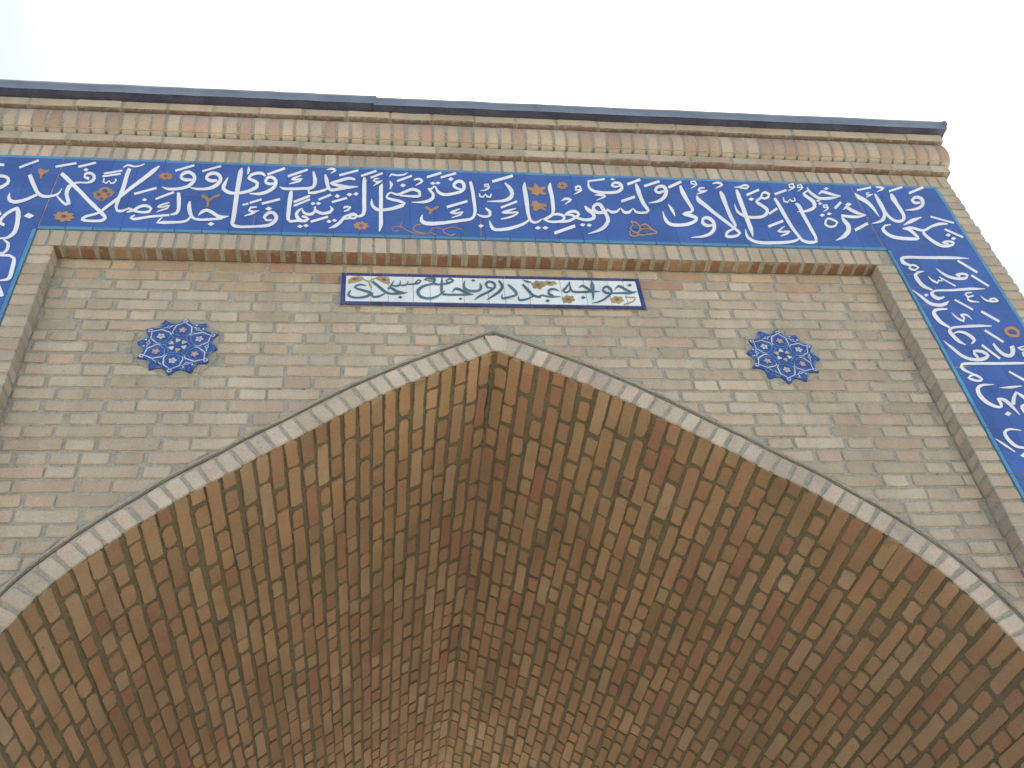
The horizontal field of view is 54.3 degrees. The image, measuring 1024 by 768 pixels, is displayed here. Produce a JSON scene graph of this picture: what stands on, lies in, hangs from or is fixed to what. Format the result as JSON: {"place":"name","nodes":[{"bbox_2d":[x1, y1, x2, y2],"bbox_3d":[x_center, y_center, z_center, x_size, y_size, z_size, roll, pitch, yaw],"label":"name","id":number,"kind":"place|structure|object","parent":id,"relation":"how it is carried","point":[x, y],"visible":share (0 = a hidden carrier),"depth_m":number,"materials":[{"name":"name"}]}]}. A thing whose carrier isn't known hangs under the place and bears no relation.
{"place":"outdoors","nodes":[
{"label":"outdoors","id":0,"kind":"place"},
{"bbox_2d":[0,0,1023,295],"label":"sky","id":1,"kind":"structure","parent":0,"point":[959,63],"materials":[{"name":"white"}]},
{"label":"ground","id":2,"kind":"structure","parent":0,"visible":0},
{"bbox_2d":[0,79,1023,767],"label":"mosque portal","id":3,"kind":"object","parent":2,"relation":"on","point":[302,519],"visible":0.99,"depth_m":4.42,"materials":[{"name":"brick"}]},
{"bbox_2d":[137,319,218,375],"bbox_3d":[-1.373,-0.153,4.096,0.324,0.330,0.017,0,-44,-8],"label":"star medallion","id":4,"kind":"object","parent":3,"relation":"attached to","point":[185,345],"visible":1,"depth_m":4.09,"materials":[{"name":"tile"}]},
{"bbox_2d":[340,273,645,312],"bbox_3d":[-0.080,-0.411,4.536,1.376,0.212,0.041,0,-44,-8],"label":"name plaque","id":5,"kind":"object","parent":3,"relation":"attached to","point":[412,291],"visible":1,"depth_m":4.51,"materials":[{"name":"white tile"}]},
{"bbox_2d":[0,155,1023,502],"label":"tile frieze","id":6,"kind":"object","parent":3,"relation":"attached to","point":[972,319],"visible":1,"depth_m":4.79,"materials":[{"name":"blue tile"}]},
{"bbox_2d":[747,329,819,384],"bbox_3d":[1.203,-0.125,4.427,0.332,0.343,0.017,0,-44,-8],"label":"star medallion","id":7,"kind":"object","parent":3,"relation":"attached to","point":[788,360],"visible":1,"depth_m":4.42,"materials":[{"name":"tile"}]}
]}

